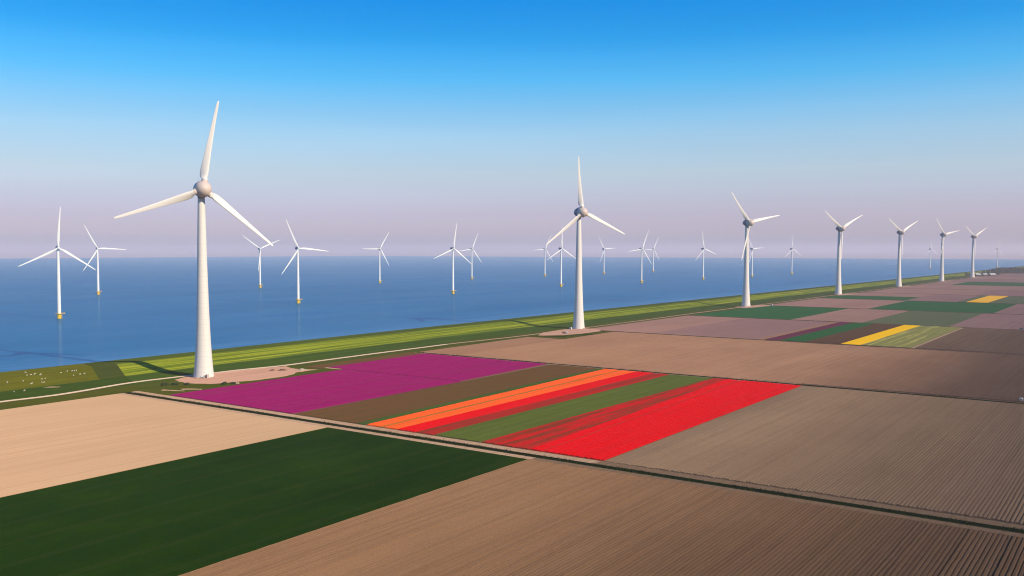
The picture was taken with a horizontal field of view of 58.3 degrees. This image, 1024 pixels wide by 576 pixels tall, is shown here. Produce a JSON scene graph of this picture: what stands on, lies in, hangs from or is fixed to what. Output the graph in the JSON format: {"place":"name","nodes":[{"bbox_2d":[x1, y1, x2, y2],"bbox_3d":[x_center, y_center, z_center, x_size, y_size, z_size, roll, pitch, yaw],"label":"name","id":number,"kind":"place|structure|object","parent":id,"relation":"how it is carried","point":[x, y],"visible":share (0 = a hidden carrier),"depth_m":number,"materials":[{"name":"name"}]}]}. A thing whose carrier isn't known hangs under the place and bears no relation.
{"place":"outdoors","nodes":[
{"label":"outdoors","id":0,"kind":"place"},
{"bbox_2d":[0,364,116,409],"bbox_3d":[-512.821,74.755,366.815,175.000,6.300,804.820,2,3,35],"label":"dike pasture","id":1,"kind":"structure","parent":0,"point":[64,381],"depth_m":615.62,"materials":[{"name":"plant"}]},
{"bbox_2d":[83,361,144,393],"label":"dike ramp","id":2,"kind":"structure","parent":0,"point":[108,373],"depth_m":657.38,"materials":[{"name":"green plant"}]},
{"bbox_2d":[107,359,193,389],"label":"dike slope","id":3,"kind":"structure","parent":0,"point":[133,370],"depth_m":684.26,"materials":[{"name":"green plant"}]},
{"bbox_2d":[0,394,326,497],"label":"bare field","id":4,"kind":"structure","parent":0,"point":[42,446],"depth_m":454.28,"materials":[{"name":"soil"}]},
{"bbox_2d":[0,344,447,401],"bbox_3d":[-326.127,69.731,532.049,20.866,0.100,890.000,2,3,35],"label":"road","id":5,"kind":"structure","parent":0,"point":[214,372],"depth_m":664.69,"materials":[{"name":"asphalt"}]},
{"bbox_2d":[141,367,341,394],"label":"grass patch","id":6,"kind":"object","parent":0,"point":[193,386],"visible":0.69,"depth_m":621.36,"materials":[{"name":"plant"}]},
{"bbox_2d":[175,366,317,383],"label":"hardstand","id":7,"kind":"structure","parent":6,"relation":"on","point":[247,375],"depth_m":670.26,"materials":[{"name":"gravel"}]},
{"bbox_2d":[113,101,272,377],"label":"wind turbine","id":8,"kind":"object","parent":7,"relation":"on","point":[201,190],"visible":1,"depth_m":657.08,"materials":[{"name":"metal"}]},
{"bbox_2d":[0,427,526,575],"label":"wheat field","id":9,"kind":"structure","parent":0,"point":[178,517],"depth_m":335.28,"materials":[{"name":"plant"}]},
{"bbox_2d":[119,393,535,458],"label":"headland","id":10,"kind":"structure","parent":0,"point":[411,439],"depth_m":472.08,"materials":[{"name":"soil"}]},
{"bbox_2d":[133,391,599,462],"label":"farm track","id":11,"kind":"structure","parent":0,"point":[421,435],"depth_m":469.46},
{"bbox_2d":[168,364,773,461],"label":"bare field","id":12,"kind":"structure","parent":0,"point":[498,445],"depth_m":497.16,"materials":[{"name":"soil"}]},
{"bbox_2d":[169,369,460,413],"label":"tulip strip","id":13,"kind":"object","parent":12,"relation":"on","point":[299,394],"visible":1,"depth_m":596.97,"materials":[{"name":"plant"}]},
{"bbox_2d":[328,353,544,380],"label":"tulip strip","id":14,"kind":"object","parent":12,"relation":"on","point":[444,367],"visible":1,"depth_m":719.35,"materials":[{"name":"plant"}]},
{"bbox_2d":[295,364,596,423],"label":"tulip strip","id":15,"kind":"object","parent":12,"relation":"on","point":[365,410],"visible":1,"depth_m":577.20,"materials":[{"name":"soil"}]},
{"bbox_2d":[357,368,601,424],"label":"tulip strip","id":16,"kind":"object","parent":12,"relation":"on","point":[453,402],"visible":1,"depth_m":562.24,"materials":[{"name":"orange plant"}]},
{"bbox_2d":[367,369,615,426],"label":"tulip strip","id":17,"kind":"object","parent":12,"relation":"on","point":[467,403],"visible":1,"depth_m":564.26,"materials":[{"name":"plant"}]},
{"bbox_2d":[379,370,620,427],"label":"tulip strip","id":18,"kind":"object","parent":12,"relation":"on","point":[383,426],"visible":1,"depth_m":553.66,"materials":[{"name":"plant"}]},
{"bbox_2d":[384,370,634,429],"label":"tulip strip","id":19,"kind":"object","parent":12,"relation":"on","point":[491,403],"visible":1,"depth_m":556.84,"materials":[{"name":"plant"}]},
{"bbox_2d":[397,371,651,432],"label":"tulip strip","id":20,"kind":"object","parent":12,"relation":"on","point":[492,409],"visible":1,"depth_m":549.51,"materials":[{"name":"plant"}]},
{"bbox_2d":[416,373,668,434],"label":"tulip strip","id":21,"kind":"object","parent":12,"relation":"on","point":[485,418],"visible":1,"depth_m":536.54,"materials":[{"name":"plant"}]},
{"bbox_2d":[434,374,711,442],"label":"tulip strip","id":22,"kind":"object","parent":12,"relation":"on","point":[498,427],"visible":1,"depth_m":526.21,"materials":[{"name":"green plant"}]},
{"bbox_2d":[482,378,726,449],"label":"tulip strip","id":23,"kind":"object","parent":12,"relation":"on","point":[529,439],"visible":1,"depth_m":489.04,"materials":[{"name":"plant"}]},
{"bbox_2d":[531,379,799,460],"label":"tulip strip","id":24,"kind":"object","parent":12,"relation":"on","point":[629,432],"visible":1,"depth_m":492.48,"materials":[{"name":"plant"}]},
{"bbox_2d":[422,337,560,354],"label":"plowed field","id":25,"kind":"structure","parent":0,"point":[473,348],"depth_m":880.40,"materials":[{"name":"soil"}]},
{"bbox_2d":[0,256,1023,371],"bbox_3d":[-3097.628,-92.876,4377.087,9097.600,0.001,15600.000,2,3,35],"label":"lake","id":26,"kind":"structure","parent":0,"point":[138,307],"depth_m":1980.87,"materials":[{"name":"liquid"}]},
{"bbox_2d":[18,207,94,318],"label":"wind turbine","id":27,"kind":"object","parent":26,"relation":"in","point":[59,313],"visible":0.98,"depth_m":1201.82,"materials":[{"name":"white metal"}]},
{"bbox_2d":[83,225,125,294],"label":"wind turbine","id":28,"kind":"object","parent":26,"relation":"in","point":[97,291],"visible":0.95,"depth_m":1841.47,"materials":[{"name":"white metal"}]},
{"bbox_2d":[244,236,278,287],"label":"wind turbine","id":29,"kind":"object","parent":26,"relation":"in","point":[259,268],"visible":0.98,"depth_m":2172.76,"materials":[{"name":"white metal"}]},
{"bbox_2d":[281,220,328,302],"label":"wind turbine","id":30,"kind":"object","parent":26,"relation":"in","point":[297,248],"visible":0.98,"depth_m":1543.79,"materials":[{"name":"white metal"}]},
{"bbox_2d":[363,233,388,282],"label":"wind turbine","id":31,"kind":"object","parent":26,"relation":"in","point":[379,249],"visible":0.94,"depth_m":2471.78,"materials":[{"name":"white metal"}]},
{"bbox_2d":[433,225,469,293],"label":"wind turbine","id":32,"kind":"object","parent":26,"relation":"in","point":[452,250],"visible":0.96,"depth_m":1875.49,"materials":[{"name":"white metal"}]},
{"bbox_2d":[461,234,481,278],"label":"wind turbine","id":33,"kind":"object","parent":26,"relation":"in","point":[471,249],"visible":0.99,"depth_m":2787.88,"materials":[{"name":"white metal"}]},
{"bbox_2d":[539,236,551,275],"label":"wind turbine","id":34,"kind":"object","parent":26,"relation":"in","point":[544,249],"visible":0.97,"depth_m":3088.35,"materials":[{"name":"white metal"}]},
{"bbox_2d":[547,227,575,286],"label":"wind turbine","id":35,"kind":"object","parent":26,"relation":"in","point":[560,250],"visible":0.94,"depth_m":2220.08,"materials":[{"name":"white metal"}]},
{"bbox_2d":[599,238,612,273],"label":"wind turbine","id":36,"kind":"object","parent":26,"relation":"in","point":[603,248],"visible":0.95,"depth_m":3379.46,"materials":[{"name":"white metal"}]},
{"bbox_2d":[628,231,650,282],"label":"wind turbine","id":37,"kind":"object","parent":26,"relation":"in","point":[641,249],"visible":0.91,"depth_m":2471.90,"materials":[{"name":"white metal"}]},
{"bbox_2d":[645,242,658,271],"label":"wind turbine","id":38,"kind":"object","parent":26,"relation":"in","point":[653,270],"visible":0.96,"depth_m":3690.10,"materials":[{"name":"white metal"}]},
{"bbox_2d":[695,232,714,279],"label":"wind turbine","id":39,"kind":"object","parent":26,"relation":"in","point":[703,249],"visible":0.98,"depth_m":2772.57,"materials":[{"name":"white metal"}]},
{"bbox_2d":[749,240,758,276],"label":"wind turbine","id":40,"kind":"object","parent":26,"relation":"in","point":[751,257],"visible":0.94,"depth_m":3060.74,"materials":[{"name":"white metal"}]},
{"bbox_2d":[785,241,798,273],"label":"wind turbine","id":41,"kind":"object","parent":26,"relation":"in","point":[791,249],"visible":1,"depth_m":3345.59,"materials":[{"name":"white metal"}]},
{"bbox_2d":[994,240,1001,267],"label":"wind turbine","id":42,"kind":"object","parent":26,"relation":"in","point":[997,266],"visible":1,"depth_m":4561.77,"materials":[{"name":"white metal"}]},
{"bbox_2d":[0,0,1023,258],"label":"sky","id":43,"kind":"structure","parent":0,"point":[352,124],"materials":[{"name":"blue"}]},
{"bbox_2d":[539,328,599,334],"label":"hardstand","id":44,"kind":"structure","parent":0,"point":[577,331],"depth_m":1030.13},
{"bbox_2d":[546,157,624,328],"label":"wind turbine","id":45,"kind":"object","parent":44,"relation":"on","point":[578,317],"visible":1,"depth_m":1061.59,"materials":[{"name":"metal"}]},
{"bbox_2d":[531,331,610,338],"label":"grass patch","id":46,"kind":"object","parent":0,"point":[566,337],"visible":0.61,"depth_m":982.83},
{"bbox_2d":[120,266,1023,371],"bbox_3d":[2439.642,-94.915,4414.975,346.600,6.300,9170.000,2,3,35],"label":"dike","id":47,"kind":"structure","parent":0,"point":[264,355],"depth_m":991.93,"materials":[{"name":"green plant"}]},
{"bbox_2d":[126,392,1023,533],"bbox_3d":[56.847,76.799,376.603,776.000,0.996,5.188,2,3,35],"label":"ditch","id":48,"kind":"object","parent":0,"point":[759,490],"visible":0.73,"depth_m":375.59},
{"bbox_2d":[115,391,1022,532],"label":"reeds","id":49,"kind":"object","parent":48,"relation":"on","point":[549,459],"visible":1,"depth_m":419.20,"materials":[{"name":"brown plant"}]},
{"bbox_2d":[179,459,1023,575],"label":"plowed field","id":50,"kind":"structure","parent":0,"point":[530,517],"depth_m":291.30,"materials":[{"name":"soil"}]},
{"bbox_2d":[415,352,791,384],"bbox_3d":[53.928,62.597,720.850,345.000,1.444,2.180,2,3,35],"label":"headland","id":51,"kind":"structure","parent":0,"point":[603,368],"depth_m":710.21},
{"bbox_2d":[425,352,796,383],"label":"farm track","id":52,"kind":"structure","parent":0,"point":[606,367],"depth_m":716.23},
{"bbox_2d":[591,316,741,332],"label":"harrowed field","id":53,"kind":"structure","parent":0,"point":[663,325],"depth_m":1127.07,"materials":[{"name":"soil"}]},
{"bbox_2d":[418,352,1023,403],"bbox_3d":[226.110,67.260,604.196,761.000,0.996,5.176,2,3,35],"label":"ditch","id":54,"kind":"object","parent":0,"point":[747,380],"visible":0.45,"depth_m":643.68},
{"bbox_2d":[417,352,1021,403],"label":"reeds","id":55,"kind":"object","parent":54,"relation":"on","point":[732,378],"visible":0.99,"depth_m":648.39,"materials":[{"name":"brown plant"}]},
{"bbox_2d":[450,273,1000,343],"bbox_3d":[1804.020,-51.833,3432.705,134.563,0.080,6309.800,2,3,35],"label":"farm road","id":56,"kind":"structure","parent":0,"point":[670,316],"depth_m":1224.09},
{"bbox_2d":[462,332,1023,402],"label":"plowed field","id":57,"kind":"structure","parent":0,"point":[990,376],"depth_m":753.47,"materials":[{"name":"soil"}]},
{"bbox_2d":[658,318,831,338],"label":"harrowed field","id":58,"kind":"structure","parent":0,"point":[749,328],"depth_m":1069.97,"materials":[{"name":"soil"}]},
{"bbox_2d":[738,305,769,307],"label":"hardstand","id":59,"kind":"structure","parent":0,"point":[752,306],"depth_m":1482.34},
{"bbox_2d":[732,193,779,306],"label":"wind turbine","id":60,"kind":"object","parent":59,"relation":"on","point":[748,223],"visible":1,"depth_m":1477.05,"materials":[{"name":"metal"}]},
{"bbox_2d":[696,306,847,318],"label":"crop field","id":61,"kind":"structure","parent":0,"point":[779,312],"depth_m":1341.93,"materials":[{"name":"plant"}]},
{"bbox_2d":[533,458,1023,537],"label":"headland","id":62,"kind":"structure","parent":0,"point":[816,502],"depth_m":336.64,"materials":[{"name":"soil"}]},
{"bbox_2d":[761,322,837,339],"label":"harrowed field","id":63,"kind":"structure","parent":0,"point":[797,330],"depth_m":1030.80,"materials":[{"name":"soil"}]},
{"bbox_2d":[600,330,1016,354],"bbox_3d":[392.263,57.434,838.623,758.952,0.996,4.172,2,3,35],"label":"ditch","id":64,"kind":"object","parent":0,"point":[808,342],"visible":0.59,"depth_m":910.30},
{"bbox_2d":[595,461,1023,529],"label":"farm track","id":65,"kind":"structure","parent":0,"point":[932,513],"depth_m":340.71,"materials":[{"name":"soil"}]},
{"bbox_2d":[611,331,1009,354],"bbox_3d":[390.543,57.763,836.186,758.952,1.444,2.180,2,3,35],"label":"headland","id":66,"kind":"structure","parent":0,"point":[751,339],"depth_m":939.19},
{"bbox_2d":[603,330,1020,354],"bbox_3d":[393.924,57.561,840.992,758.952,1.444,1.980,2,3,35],"label":"farm track","id":67,"kind":"structure","parent":0,"point":[813,342],"depth_m":899.21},
{"bbox_2d":[605,386,1023,524],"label":"plowed field","id":68,"kind":"structure","parent":0,"point":[962,457],"depth_m":418.56,"materials":[{"name":"brown soil"}]},
{"bbox_2d":[773,298,903,308],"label":"harrowed field","id":69,"kind":"structure","parent":0,"point":[844,303],"depth_m":1565.79,"materials":[{"name":"soil"}]},
{"bbox_2d":[791,309,906,322],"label":"harrowed field","id":70,"kind":"structure","parent":0,"point":[855,315],"depth_m":1280.88,"materials":[{"name":"soil"}]},
{"bbox_2d":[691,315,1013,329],"bbox_3d":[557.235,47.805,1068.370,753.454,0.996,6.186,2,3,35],"label":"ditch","id":71,"kind":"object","parent":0,"point":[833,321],"visible":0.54,"depth_m":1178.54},
{"bbox_2d":[698,315,1017,329],"bbox_3d":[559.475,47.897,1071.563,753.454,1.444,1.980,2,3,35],"label":"farm track","id":72,"kind":"structure","parent":0,"point":[858,322],"depth_m":1142.39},
{"bbox_2d":[824,295,918,299],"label":"crop field","id":73,"kind":"structure","parent":0,"point":[872,297],"depth_m":1761.72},
{"bbox_2d":[853,292,933,296],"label":"harrowed field","id":74,"kind":"structure","parent":0,"point":[890,294],"depth_m":1879.30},
{"bbox_2d":[770,305,1023,314],"bbox_3d":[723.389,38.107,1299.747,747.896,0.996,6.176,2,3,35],"label":"ditch","id":75,"kind":"object","parent":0,"point":[906,310],"visible":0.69,"depth_m":1390.73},
{"bbox_2d":[800,385,1023,404],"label":"headland","id":76,"kind":"structure","parent":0,"point":[907,394],"depth_m":586.87,"materials":[{"name":"soil"}]},
{"bbox_2d":[805,384,1022,402],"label":"farm track","id":77,"kind":"structure","parent":0,"point":[915,393],"depth_m":586.87,"materials":[{"name":"soil"}]},
{"bbox_2d":[835,298,1006,303],"bbox_3d":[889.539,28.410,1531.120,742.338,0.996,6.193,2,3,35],"label":"ditch","id":78,"kind":"object","parent":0,"point":[934,301],"visible":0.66,"depth_m":1630.49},
{"bbox_2d":[862,311,982,325],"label":"crop field","id":79,"kind":"structure","parent":0,"point":[929,318],"depth_m":1225.15,"materials":[{"name":"plant"}]},
{"bbox_2d":[869,288,992,294],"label":"harrowed field","id":80,"kind":"structure","parent":0,"point":[935,291],"depth_m":2013.70,"materials":[{"name":"soil"}]},
{"bbox_2d":[912,328,962,347],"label":"headland","id":81,"kind":"structure","parent":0,"point":[936,338],"depth_m":949.68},
{"bbox_2d":[870,301,1015,312],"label":"crop field","id":82,"kind":"structure","parent":0,"point":[953,306],"depth_m":1483.31,"materials":[{"name":"plant"}]},
{"bbox_2d":[909,294,979,301],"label":"harrowed field","id":83,"kind":"structure","parent":0,"point":[945,298],"depth_m":1725.73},
{"bbox_2d":[929,281,963,284],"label":"harrowed field","id":84,"kind":"structure","parent":0,"point":[947,283],"depth_m":2488.22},
{"bbox_2d":[899,284,1023,290],"bbox_3d":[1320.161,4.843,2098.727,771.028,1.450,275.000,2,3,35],"label":"harrowed field","id":85,"kind":"structure","parent":0,"point":[978,287],"depth_m":2225.95,"materials":[{"name":"soil"}]},
{"bbox_2d":[916,327,1023,354],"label":"plowed field","id":86,"kind":"structure","parent":0,"point":[1007,341],"depth_m":912.75,"materials":[{"name":"soil"}]},
{"bbox_2d":[950,313,1023,329],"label":"plowed field","id":87,"kind":"structure","parent":0,"point":[1001,321],"depth_m":1157.97,"materials":[{"name":"soil"}]},
{"bbox_2d":[952,282,1023,285],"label":"crop field","id":88,"kind":"structure","parent":0,"point":[994,283],"depth_m":2488.22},
{"bbox_2d":[952,279,1023,282],"bbox_3d":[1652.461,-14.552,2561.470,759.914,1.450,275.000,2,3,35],"label":"harrowed field","id":89,"kind":"structure","parent":0,"point":[988,280],"depth_m":2729.41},
{"bbox_2d":[967,277,1023,279],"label":"harrowed field","id":90,"kind":"structure","parent":0,"point":[1017,278],"depth_m":2917.97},
{"bbox_2d":[977,290,1023,295],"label":"harrowed field","id":91,"kind":"structure","parent":0,"point":[1003,293],"depth_m":1922.06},
{"bbox_2d":[982,275,1023,276],"bbox_3d":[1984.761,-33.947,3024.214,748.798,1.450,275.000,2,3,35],"label":"harrowed field","id":92,"kind":"structure","parent":0,"point":[1005,276],"depth_m":3134.53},
{"bbox_2d":[989,296,1023,303],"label":"crop field","id":93,"kind":"structure","parent":0,"point":[1014,300],"depth_m":1657.99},
{"bbox_2d":[995,304,1023,313],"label":"plowed field","id":94,"kind":"structure","parent":0,"point":[1017,309],"depth_m":1385.96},
{"bbox_2d":[999,273,1023,274],"bbox_3d":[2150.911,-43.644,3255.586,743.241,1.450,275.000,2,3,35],"label":"harrowed field","id":95,"kind":"structure","parent":0,"point":[1012,274],"depth_m":3385.80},
{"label":"bare field","id":96,"kind":"structure","parent":0,"visible":0},
{"bbox_2d":[306,352,423,368],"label":"tulip strip","id":97,"kind":"object","parent":96,"relation":"on","point":[361,360],"visible":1,"depth_m":759.47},
{"bbox_3d":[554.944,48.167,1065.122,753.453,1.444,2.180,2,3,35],"label":"headland","id":98,"kind":"structure","parent":0,"visible":0},
{"bbox_2d":[765,322,851,340],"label":"tulip strip","id":99,"kind":"object","parent":98,"relation":"on","point":[786,336],"visible":0.69,"depth_m":1026.88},
{"bbox_2d":[780,323,873,341],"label":"crop strip","id":100,"kind":"object","parent":98,"relation":"on","point":[822,333],"visible":0.69,"depth_m":1014.50,"materials":[{"name":"plant"}]},
{"bbox_2d":[806,324,901,343],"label":"crop strip","id":101,"kind":"object","parent":98,"relation":"on","point":[850,335],"visible":0.69,"depth_m":990.62,"materials":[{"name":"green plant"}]},
{"bbox_2d":[842,325,918,344],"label":"tulip strip","id":102,"kind":"object","parent":98,"relation":"on","point":[873,337],"visible":0.69,"depth_m":979.09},
{"bbox_2d":[869,326,933,345],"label":"crop strip","id":103,"kind":"object","parent":98,"relation":"on","point":[898,337],"visible":0.77,"depth_m":967.83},
{"bbox_2d":[879,326,941,346],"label":"crop strip","id":104,"kind":"object","parent":98,"relation":"on","point":[908,337],"visible":0.61,"depth_m":967.83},
{"bbox_2d":[887,327,947,346],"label":"crop strip","id":105,"kind":"object","parent":98,"relation":"on","point":[915,337],"visible":0.77,"depth_m":956.83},
{"bbox_2d":[901,327,960,347],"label":"crop strip","id":106,"kind":"object","parent":98,"relation":"on","point":[916,343],"visible":0.69,"depth_m":946.07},
{"bbox_3d":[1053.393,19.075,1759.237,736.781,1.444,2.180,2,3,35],"label":"headland","id":107,"kind":"structure","parent":0,"visible":0},
{"bbox_2d":[968,296,1007,302],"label":"tulip strip","id":108,"kind":"object","parent":107,"relation":"on","point":[987,299],"visible":0.85,"depth_m":1684.75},
{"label":"hardstand","id":109,"kind":"structure","parent":0,"visible":0},
{"bbox_2d":[825,211,861,294],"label":"wind turbine","id":110,"kind":"object","parent":109,"relation":"on","point":[838,287],"visible":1,"depth_m":1878.68,"materials":[{"name":"metal"}]},
{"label":"hardstand","id":111,"kind":"structure","parent":0,"visible":0},
{"bbox_2d":[889,219,917,285],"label":"wind turbine","id":112,"kind":"object","parent":111,"relation":"on","point":[900,232],"visible":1,"depth_m":2288.35,"materials":[{"name":"metal"}]},
{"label":"hardstand","id":113,"kind":"structure","parent":0,"visible":0},
{"bbox_2d":[936,218,958,280],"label":"wind turbine","id":114,"kind":"object","parent":113,"relation":"on","point":[944,235],"visible":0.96,"depth_m":2672.10,"materials":[{"name":"metal"}]},
{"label":"hardstand","id":115,"kind":"structure","parent":0,"visible":0},
{"bbox_2d":[966,226,985,276],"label":"wind turbine","id":116,"kind":"object","parent":115,"relation":"on","point":[973,236],"visible":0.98,"depth_m":3038.00,"materials":[{"name":"metal"}]},
{"label":"polder ground","id":117,"kind":"structure","parent":0,"visible":0},
{"bbox_2d":[862,326,925,345],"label":"crop strip","id":118,"kind":"object","parent":117,"relation":"on","point":[890,336],"visible":0.61,"depth_m":967.83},
{"bbox_2d":[897,327,952,347],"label":"crop strip","id":119,"kind":"object","parent":117,"relation":"on","point":[913,341],"visible":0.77,"depth_m":956.82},
{"bbox_2d":[958,295,986,301],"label":"crop strip","id":120,"kind":"object","parent":117,"relation":"on","point":[973,298],"visible":0.69,"depth_m":1719.17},
{"bbox_2d":[982,267,1023,273],"bbox_3d":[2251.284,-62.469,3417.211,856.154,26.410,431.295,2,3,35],"label":"wood","id":121,"kind":"object","parent":117,"relation":"on","point":[1009,270],"visible":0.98,"depth_m":3501.83,"materials":[{"name":"grey plant"}]}
]}

